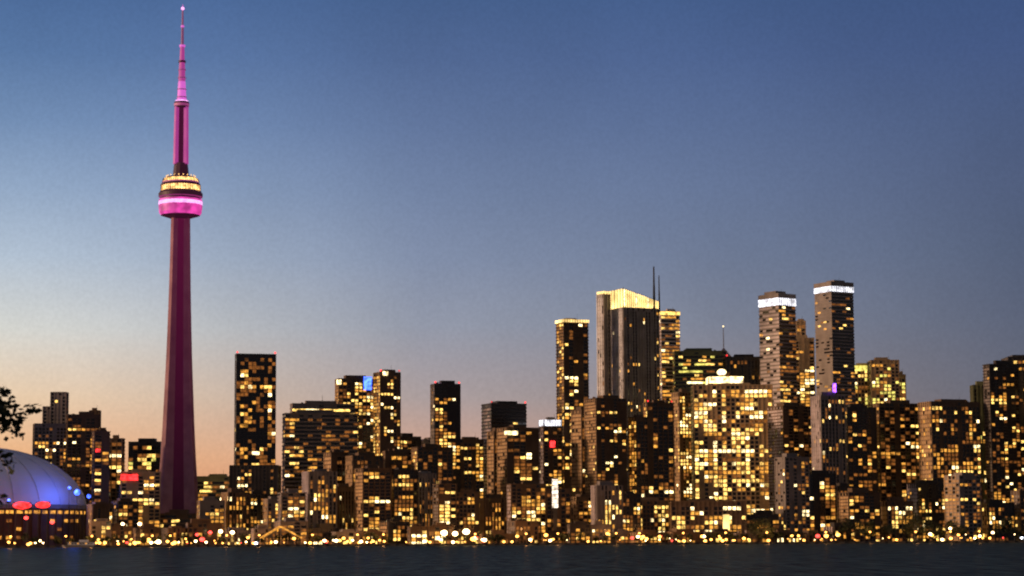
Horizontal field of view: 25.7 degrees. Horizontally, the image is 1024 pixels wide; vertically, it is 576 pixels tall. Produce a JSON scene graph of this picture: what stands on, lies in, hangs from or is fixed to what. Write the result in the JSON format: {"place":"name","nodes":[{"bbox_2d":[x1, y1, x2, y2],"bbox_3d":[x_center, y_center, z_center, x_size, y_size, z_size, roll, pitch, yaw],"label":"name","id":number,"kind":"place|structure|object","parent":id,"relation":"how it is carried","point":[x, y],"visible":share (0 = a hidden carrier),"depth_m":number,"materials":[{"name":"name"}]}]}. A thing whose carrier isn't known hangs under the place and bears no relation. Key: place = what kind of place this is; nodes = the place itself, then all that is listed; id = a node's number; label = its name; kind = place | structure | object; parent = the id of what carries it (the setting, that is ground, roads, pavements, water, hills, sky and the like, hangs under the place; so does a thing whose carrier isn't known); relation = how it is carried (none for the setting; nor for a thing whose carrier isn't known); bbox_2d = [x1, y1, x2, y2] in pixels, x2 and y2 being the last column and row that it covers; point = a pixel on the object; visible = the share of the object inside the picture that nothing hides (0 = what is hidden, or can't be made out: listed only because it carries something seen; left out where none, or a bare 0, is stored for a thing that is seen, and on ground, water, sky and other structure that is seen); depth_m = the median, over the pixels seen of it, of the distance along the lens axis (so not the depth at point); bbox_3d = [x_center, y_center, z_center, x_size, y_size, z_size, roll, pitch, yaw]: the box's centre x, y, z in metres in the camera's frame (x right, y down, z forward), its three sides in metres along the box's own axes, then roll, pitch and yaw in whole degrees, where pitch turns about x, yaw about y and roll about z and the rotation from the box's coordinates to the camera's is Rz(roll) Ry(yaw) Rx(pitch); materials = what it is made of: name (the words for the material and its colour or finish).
{"place":"outdoors","nodes":[
{"label":"outdoors","id":0,"kind":"place"},
{"bbox_2d":[0,543,1023,575],"bbox_3d":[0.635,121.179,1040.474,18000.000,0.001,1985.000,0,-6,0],"label":"harbour water","id":1,"kind":"structure","parent":0,"point":[922,559],"depth_m":454.38,"materials":[{"name":"liquid"}]},
{"bbox_2d":[0,540,1023,547],"bbox_3d":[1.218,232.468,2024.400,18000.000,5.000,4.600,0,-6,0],"label":"quay wall","id":2,"kind":"structure","parent":1,"relation":"in","point":[605,543],"depth_m":2022.85,"materials":[{"name":"concrete"}]},
{"bbox_2d":[0,0,1023,492],"label":"sky","id":3,"kind":"structure","parent":0,"point":[420,189],"materials":[{"name":"blue"}]},
{"label":"ground","id":4,"kind":"structure","parent":0,"visible":0},
{"bbox_2d":[13,501,49,545],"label":"illuminated sign","id":5,"kind":"object","parent":4,"relation":"on","point":[26,505],"visible":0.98,"depth_m":2104.74,"materials":[{"name":"red plastic"}]},
{"bbox_2d":[0,448,86,545],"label":"domed stadium","id":6,"kind":"object","parent":4,"relation":"on","point":[33,479],"visible":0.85,"depth_m":2168.18,"materials":[{"name":"blue"}]},
{"bbox_2d":[32,392,68,471],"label":"condo tower","id":7,"kind":"structure","parent":4,"relation":"on","point":[49,439],"depth_m":2386.53,"materials":[{"name":"grey glass"}]},
{"bbox_2d":[65,408,100,504],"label":"condo tower","id":8,"kind":"structure","parent":4,"relation":"on","point":[81,426],"depth_m":2352.04,"materials":[{"name":"black glass"}]},
{"bbox_2d":[86,498,113,535],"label":"apartment building","id":9,"kind":"structure","parent":4,"relation":"on","point":[99,510],"depth_m":2145.92,"materials":[{"name":"brown glass"}]},
{"bbox_2d":[89,519,110,544],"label":"waterfront building","id":10,"kind":"structure","parent":4,"relation":"on","point":[100,528],"depth_m":2057.49,"materials":[{"name":"brown concrete"}]},
{"bbox_2d":[91,428,125,503],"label":"condo tower","id":11,"kind":"structure","parent":4,"relation":"on","point":[108,460],"depth_m":2235.23,"materials":[{"name":"black glass"}]},
{"bbox_2d":[111,521,132,544],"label":"waterfront building","id":12,"kind":"structure","parent":4,"relation":"on","point":[124,532],"depth_m":2063.76,"materials":[{"name":"brown concrete"}]},
{"bbox_2d":[111,498,138,527],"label":"apartment building","id":13,"kind":"structure","parent":4,"relation":"on","point":[126,510],"depth_m":2159.70,"materials":[{"name":"concrete"}]},
{"bbox_2d":[120,469,160,527],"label":"hotel building","id":14,"kind":"structure","parent":4,"relation":"on","point":[142,487],"depth_m":2186.78,"materials":[{"name":"brown concrete"}]},
{"bbox_2d":[128,438,160,471],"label":"office building","id":15,"kind":"structure","parent":4,"relation":"on","point":[144,453],"depth_m":2370.43,"materials":[{"name":"black glass"}]},
{"bbox_2d":[132,524,161,544],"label":"waterfront building","id":16,"kind":"structure","parent":4,"relation":"on","point":[147,531],"depth_m":2072.22,"materials":[{"name":"brown concrete"}]},
{"bbox_2d":[161,521,186,544],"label":"waterfront building","id":17,"kind":"structure","parent":4,"relation":"on","point":[174,531],"depth_m":2058.34,"materials":[{"name":"brown glass"}]},
{"bbox_2d":[160,509,196,527],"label":"office building","id":18,"kind":"structure","parent":4,"relation":"on","point":[175,517],"depth_m":2203.79,"materials":[{"name":"brown glass"}]},
{"bbox_2d":[158,5,202,512],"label":"communications tower","id":19,"kind":"structure","parent":4,"relation":"on","point":[180,195],"depth_m":2302.46,"materials":[{"name":"concrete"},{"name":"glass"},{"name":"steel"}]},
{"bbox_2d":[186,519,221,544],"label":"waterfront building","id":20,"kind":"structure","parent":4,"relation":"on","point":[202,527],"depth_m":2065.05,"materials":[{"name":"concrete"}]},
{"bbox_2d":[197,496,224,529],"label":"apartment building","id":21,"kind":"structure","parent":4,"relation":"on","point":[212,508],"depth_m":2144.67,"materials":[{"name":"grey glass"}]},
{"bbox_2d":[197,469,228,499],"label":"office building","id":22,"kind":"structure","parent":4,"relation":"on","point":[215,485],"depth_m":2336.62,"materials":[{"name":"green glass"}]},
{"bbox_2d":[221,488,249,529],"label":"apartment building","id":23,"kind":"structure","parent":4,"relation":"on","point":[237,507],"depth_m":2159.97,"materials":[{"name":"brown glass"}]},
{"bbox_2d":[222,527,250,544],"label":"waterfront building","id":24,"kind":"structure","parent":4,"relation":"on","point":[238,530],"depth_m":2071.00,"materials":[{"name":"concrete"}]},
{"bbox_2d":[229,351,280,496],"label":"office tower","id":25,"kind":"structure","parent":4,"relation":"on","point":[254,467],"depth_m":2279.13,"materials":[{"name":"black glass"}]},
{"bbox_2d":[250,488,267,529],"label":"apartment building","id":26,"kind":"structure","parent":4,"relation":"on","point":[257,497],"depth_m":2172.93,"materials":[{"name":"brown glass"}]},
{"bbox_2d":[251,525,275,544],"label":"waterfront building","id":27,"kind":"structure","parent":4,"relation":"on","point":[257,530],"depth_m":2057.57,"materials":[{"name":"concrete"}]},
{"bbox_2d":[263,496,277,527],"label":"apartment building","id":28,"kind":"structure","parent":4,"relation":"on","point":[270,511],"depth_m":2142.02,"materials":[{"name":"brown glass"}]},
{"bbox_2d":[273,518,307,543],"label":"waterfront building","id":29,"kind":"structure","parent":4,"relation":"on","point":[300,528],"depth_m":2066.36,"materials":[{"name":"brown glass"}]},
{"bbox_2d":[277,488,306,520],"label":"apartment building","id":30,"kind":"structure","parent":4,"relation":"on","point":[291,503],"depth_m":2099.91,"materials":[{"name":"brown glass"}]},
{"bbox_2d":[302,469,336,527],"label":"apartment building","id":31,"kind":"structure","parent":4,"relation":"on","point":[319,487],"depth_m":2119.01,"materials":[{"name":"concrete"}]},
{"bbox_2d":[282,398,357,492],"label":"office block","id":32,"kind":"structure","parent":4,"relation":"on","point":[313,432],"depth_m":2328.21,"materials":[{"name":"brown glass"}]},
{"bbox_2d":[308,521,337,543],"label":"waterfront building","id":33,"kind":"structure","parent":4,"relation":"on","point":[323,531],"depth_m":2070.82,"materials":[{"name":"brown glass"}]},
{"bbox_2d":[323,446,348,483],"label":"condo tower","id":34,"kind":"structure","parent":4,"relation":"on","point":[334,460],"depth_m":2188.91,"materials":[{"name":"brown glass"}]},
{"bbox_2d":[337,483,354,531],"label":"apartment building","id":35,"kind":"structure","parent":4,"relation":"on","point":[345,506],"depth_m":2133.35,"materials":[{"name":"brown glass"}]},
{"bbox_2d":[331,529,360,543],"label":"waterfront building","id":36,"kind":"structure","parent":4,"relation":"on","point":[349,535],"depth_m":2058.22,"materials":[{"name":"brown glass"}]},
{"bbox_2d":[335,375,372,452],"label":"condo tower","id":37,"kind":"structure","parent":4,"relation":"on","point":[357,390],"depth_m":2427.92,"materials":[{"name":"black glass"}]},
{"bbox_2d":[345,453,382,486],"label":"condo tower","id":38,"kind":"structure","parent":4,"relation":"on","point":[357,460],"depth_m":2161.48,"materials":[{"name":"brown glass"}]},
{"bbox_2d":[354,466,391,531],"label":"apartment building","id":39,"kind":"structure","parent":4,"relation":"on","point":[373,496],"depth_m":2102.23,"materials":[{"name":"brown concrete"}]},
{"bbox_2d":[373,369,400,455],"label":"condo tower","id":40,"kind":"structure","parent":4,"relation":"on","point":[386,409],"depth_m":2305.80,"materials":[{"name":"black glass"}]},
{"bbox_2d":[379,519,410,543],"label":"waterfront building","id":41,"kind":"structure","parent":4,"relation":"on","point":[396,529],"depth_m":2070.70,"materials":[{"name":"brown glass"}]},
{"bbox_2d":[382,449,410,469],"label":"condo tower","id":42,"kind":"structure","parent":4,"relation":"on","point":[396,458],"depth_m":2204.19,"materials":[{"name":"black glass"}]},
{"bbox_2d":[391,468,417,524],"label":"apartment building","id":43,"kind":"structure","parent":4,"relation":"on","point":[404,494],"depth_m":2119.39,"materials":[{"name":"brown glass"}]},
{"bbox_2d":[401,433,420,448],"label":"apartment building","id":44,"kind":"structure","parent":4,"relation":"on","point":[409,440],"depth_m":2402.63,"materials":[{"name":"black glass"}]},
{"bbox_2d":[407,523,428,543],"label":"waterfront building","id":45,"kind":"structure","parent":4,"relation":"on","point":[416,532],"depth_m":2056.53,"materials":[{"name":"brown glass"}]},
{"bbox_2d":[418,471,436,525],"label":"apartment building","id":46,"kind":"structure","parent":4,"relation":"on","point":[426,480],"depth_m":2134.07,"materials":[{"name":"brown glass"}]},
{"bbox_2d":[411,443,453,483],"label":"condo tower","id":47,"kind":"structure","parent":4,"relation":"on","point":[436,459],"depth_m":2166.84,"materials":[{"name":"black glass"}]},
{"bbox_2d":[428,522,452,543],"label":"waterfront building","id":48,"kind":"structure","parent":4,"relation":"on","point":[435,530],"depth_m":2062.76,"materials":[{"name":"brown glass"}]},
{"bbox_2d":[432,477,456,530],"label":"apartment building","id":49,"kind":"structure","parent":4,"relation":"on","point":[444,501],"depth_m":2099.56,"materials":[{"name":"brown glass"}]},
{"bbox_2d":[430,380,460,491],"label":"condo tower","id":50,"kind":"structure","parent":4,"relation":"on","point":[445,413],"depth_m":2294.13,"materials":[{"name":"black glass"}]},
{"bbox_2d":[452,528,482,543],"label":"waterfront building","id":51,"kind":"structure","parent":4,"relation":"on","point":[461,540],"depth_m":2069.43,"materials":[{"name":"brown glass"}]},
{"bbox_2d":[457,489,479,530],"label":"apartment building","id":52,"kind":"structure","parent":4,"relation":"on","point":[468,511],"depth_m":2116.07,"materials":[{"name":"concrete"}]},
{"bbox_2d":[461,437,483,497],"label":"condo tower","id":53,"kind":"structure","parent":4,"relation":"on","point":[472,463],"depth_m":2342.96,"materials":[{"name":"black glass"}]},
{"bbox_2d":[479,494,506,533],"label":"apartment building","id":54,"kind":"structure","parent":4,"relation":"on","point":[493,511],"depth_m":2133.97,"materials":[{"name":"brown glass"}]},
{"bbox_2d":[479,527,513,542],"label":"waterfront building","id":55,"kind":"structure","parent":4,"relation":"on","point":[509,538],"depth_m":2059.58,"materials":[{"name":"brown glass"}]},
{"bbox_2d":[481,399,526,497],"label":"office tower","id":56,"kind":"structure","parent":4,"relation":"on","point":[498,414],"depth_m":2353.51,"materials":[{"name":"concrete"}]},
{"bbox_2d":[486,423,539,497],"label":"condo tower","id":57,"kind":"structure","parent":4,"relation":"on","point":[513,452],"depth_m":2204.90,"materials":[{"name":"brown glass"}]},
{"bbox_2d":[21,510,1023,545],"bbox_3d":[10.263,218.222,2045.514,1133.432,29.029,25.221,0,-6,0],"label":"distant tree row","id":58,"kind":"object","parent":4,"relation":"on","point":[960,530],"visible":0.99,"depth_m":2043.12,"materials":[{"name":"green plant"}]},
{"bbox_2d":[508,519,538,542],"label":"waterfront building","id":59,"kind":"structure","parent":4,"relation":"on","point":[520,527],"depth_m":2064.90,"materials":[{"name":"brown concrete"}]},
{"bbox_2d":[506,479,546,533],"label":"apartment building","id":60,"kind":"structure","parent":4,"relation":"on","point":[526,500],"depth_m":2100.96,"materials":[{"name":"concrete"}]},
{"bbox_2d":[539,417,562,487],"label":"office tower","id":61,"kind":"structure","parent":4,"relation":"on","point":[550,450],"depth_m":2329.43,"materials":[{"name":"concrete"}]},
{"bbox_2d":[539,530,566,542],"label":"waterfront building","id":62,"kind":"structure","parent":4,"relation":"on","point":[553,534],"depth_m":2070.05,"materials":[{"name":"concrete"}]},
{"bbox_2d":[552,478,557,529],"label":"illuminated pylon sign","id":63,"kind":"object","parent":4,"relation":"on","point":[554,493],"visible":0.96,"depth_m":2088.57,"materials":[{"name":"white"}]},
{"bbox_2d":[546,486,570,532],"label":"apartment building","id":64,"kind":"structure","parent":4,"relation":"on","point":[564,510],"depth_m":2117.36,"materials":[{"name":"brown concrete"}]},
{"bbox_2d":[555,318,588,496],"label":"condo tower","id":65,"kind":"structure","parent":4,"relation":"on","point":[572,368],"depth_m":2385.13,"materials":[{"name":"black glass"}]},
{"bbox_2d":[567,521,590,542],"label":"waterfront building","id":66,"kind":"structure","parent":4,"relation":"on","point":[575,527],"depth_m":2056.98,"materials":[{"name":"brown concrete"}]},
{"bbox_2d":[571,494,590,523],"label":"apartment building","id":67,"kind":"structure","parent":4,"relation":"on","point":[580,507],"depth_m":2133.82,"materials":[{"name":"brown concrete"}]},
{"bbox_2d":[570,395,627,496],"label":"condo tower","id":68,"kind":"structure","parent":4,"relation":"on","point":[599,439],"depth_m":2207.28,"materials":[{"name":"brown glass"}]},
{"bbox_2d":[591,521,610,542],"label":"waterfront building","id":69,"kind":"structure","parent":4,"relation":"on","point":[599,529],"depth_m":2062.83,"materials":[{"name":"brown concrete"}]},
{"bbox_2d":[591,481,622,531],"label":"apartment building","id":70,"kind":"structure","parent":4,"relation":"on","point":[606,502],"depth_m":2100.03,"materials":[{"name":"concrete"}]},
{"bbox_2d":[596,266,659,490],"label":"skyscraper with lit crown","id":71,"kind":"structure","parent":4,"relation":"on","point":[628,345],"depth_m":2442.72,"materials":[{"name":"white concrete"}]},
{"bbox_2d":[623,491,640,531],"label":"apartment building","id":72,"kind":"structure","parent":4,"relation":"on","point":[631,511],"depth_m":2115.29,"materials":[{"name":"concrete"}]},
{"bbox_2d":[627,530,667,542],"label":"waterfront building","id":73,"kind":"structure","parent":4,"relation":"on","point":[654,533],"depth_m":2059.03,"materials":[{"name":"brown concrete"}]},
{"bbox_2d":[627,400,674,500],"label":"condo tower","id":74,"kind":"structure","parent":4,"relation":"on","point":[651,448],"depth_m":2241.26,"materials":[{"name":"black glass"}]},
{"bbox_2d":[641,497,672,531],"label":"terminal warehouse","id":75,"kind":"structure","parent":4,"relation":"on","point":[654,513],"depth_m":2134.08,"materials":[{"name":"brown concrete"}]},
{"bbox_2d":[659,309,679,402],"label":"office tower","id":76,"kind":"structure","parent":4,"relation":"on","point":[669,319],"depth_m":2510.56,"materials":[{"name":"concrete"}]},
{"bbox_2d":[671,389,691,500],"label":"office tower","id":77,"kind":"structure","parent":4,"relation":"on","point":[681,399],"depth_m":2329.76,"materials":[{"name":"brown glass"}]},
{"bbox_2d":[668,527,702,541],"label":"waterfront building","id":78,"kind":"structure","parent":4,"relation":"on","point":[697,537],"depth_m":2062.73,"materials":[{"name":"brown concrete"}]},
{"bbox_2d":[672,348,726,391],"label":"bank tower","id":79,"kind":"structure","parent":4,"relation":"on","point":[694,366],"depth_m":2475.76,"materials":[{"name":"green glass"}]},
{"bbox_2d":[668,498,746,532],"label":"terminal warehouse","id":80,"kind":"structure","parent":4,"relation":"on","point":[704,515],"depth_m":2099.17,"materials":[{"name":"brown concrete"}]},
{"bbox_2d":[691,374,772,513],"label":"gold glass office tower","id":81,"kind":"structure","parent":4,"relation":"on","point":[729,439],"depth_m":2288.82,"materials":[{"name":"brown"}]},
{"bbox_2d":[724,354,759,384],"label":"bank tower","id":82,"kind":"structure","parent":4,"relation":"on","point":[746,367],"depth_m":2460.30,"materials":[{"name":"black glass"}]},
{"bbox_2d":[731,530,765,541],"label":"waterfront building","id":83,"kind":"structure","parent":4,"relation":"on","point":[752,538],"depth_m":2053.34,"materials":[{"name":"concrete"}]},
{"bbox_2d":[747,510,778,532],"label":"warehouse","id":84,"kind":"structure","parent":4,"relation":"on","point":[761,514],"depth_m":2113.84,"materials":[{"name":"brown concrete"}]},
{"bbox_2d":[758,291,797,405],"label":"condo tower","id":85,"kind":"structure","parent":4,"relation":"on","point":[777,340],"depth_m":2411.74,"materials":[{"name":"concrete"}]},
{"bbox_2d":[767,403,811,513],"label":"condo tower","id":86,"kind":"structure","parent":4,"relation":"on","point":[789,427],"depth_m":2262.46,"materials":[{"name":"concrete"}]},
{"bbox_2d":[774,453,810,533],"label":"apartment building","id":87,"kind":"structure","parent":4,"relation":"on","point":[792,490],"depth_m":2147.32,"materials":[{"name":"brown concrete"}]},
{"bbox_2d":[796,319,814,405],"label":"office tower","id":88,"kind":"structure","parent":4,"relation":"on","point":[805,357],"depth_m":2525.86,"materials":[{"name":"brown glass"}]},
{"bbox_2d":[810,470,837,533],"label":"apartment building","id":89,"kind":"structure","parent":4,"relation":"on","point":[823,504],"depth_m":2159.65,"materials":[{"name":"concrete"}]},
{"bbox_2d":[810,383,846,482],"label":"condo tower","id":90,"kind":"structure","parent":4,"relation":"on","point":[828,428],"depth_m":2228.28,"materials":[{"name":"concrete"}]},
{"bbox_2d":[814,280,855,406],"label":"condo tower","id":91,"kind":"structure","parent":4,"relation":"on","point":[834,331],"depth_m":2392.39,"materials":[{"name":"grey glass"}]},
{"bbox_2d":[823,522,851,541],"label":"waterfront building","id":92,"kind":"structure","parent":4,"relation":"on","point":[833,527],"depth_m":2055.05,"materials":[{"name":"concrete"}]},
{"bbox_2d":[838,488,881,540],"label":"apartment building","id":93,"kind":"structure","parent":4,"relation":"on","point":[862,504],"depth_m":2135.86,"materials":[{"name":"brown glass"}]},
{"bbox_2d":[845,403,877,491],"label":"condo tower","id":94,"kind":"structure","parent":4,"relation":"on","point":[861,445],"depth_m":2275.48,"materials":[{"name":"black glass"}]},
{"bbox_2d":[855,355,905,406],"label":"office tower","id":95,"kind":"structure","parent":4,"relation":"on","point":[880,379],"depth_m":2475.61,"materials":[{"name":"brown glass"}]},
{"bbox_2d":[870,400,919,500],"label":"hotel building","id":96,"kind":"structure","parent":4,"relation":"on","point":[897,446],"depth_m":2301.45,"materials":[{"name":"brown glass"}]},
{"bbox_2d":[880,497,913,540],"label":"apartment building","id":97,"kind":"structure","parent":4,"relation":"on","point":[893,509],"depth_m":2156.28,"materials":[{"name":"brown concrete"}]},
{"bbox_2d":[907,480,944,540],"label":"apartment building","id":98,"kind":"structure","parent":4,"relation":"on","point":[926,497],"depth_m":2179.95,"materials":[{"name":"concrete"}]},
{"bbox_2d":[918,397,982,502],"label":"condo tower","id":99,"kind":"structure","parent":4,"relation":"on","point":[949,432],"depth_m":2231.52,"materials":[{"name":"brown glass"}]},
{"bbox_2d":[944,472,981,540],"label":"apartment building","id":100,"kind":"structure","parent":4,"relation":"on","point":[962,497],"depth_m":2137.28,"materials":[{"name":"brown concrete"}]},
{"bbox_2d":[970,378,986,501],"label":"office tower","id":101,"kind":"structure","parent":4,"relation":"on","point":[976,392],"depth_m":2344.07,"materials":[{"name":"brown glass"}]},
{"bbox_2d":[981,498,1015,540],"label":"apartment building","id":102,"kind":"structure","parent":4,"relation":"on","point":[994,511],"depth_m":2156.61,"materials":[{"name":"black concrete"}]},
{"bbox_2d":[982,355,1023,501],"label":"condo tower","id":103,"kind":"structure","parent":4,"relation":"on","point":[1003,386],"depth_m":2238.42,"materials":[{"name":"black glass"}]},
{"bbox_2d":[1011,487,1023,540],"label":"apartment building","id":104,"kind":"structure","parent":4,"relation":"on","point":[1017,497],"depth_m":2176.74,"materials":[{"name":"brown concrete"}]},
{"label":"island ground","id":105,"kind":"structure","parent":0,"visible":0},
{"bbox_2d":[0,387,42,507],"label":"maple tree","id":106,"kind":"object","parent":105,"relation":"on","point":[5,423],"visible":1,"depth_m":40.10,"materials":[{"name":"black plant"}]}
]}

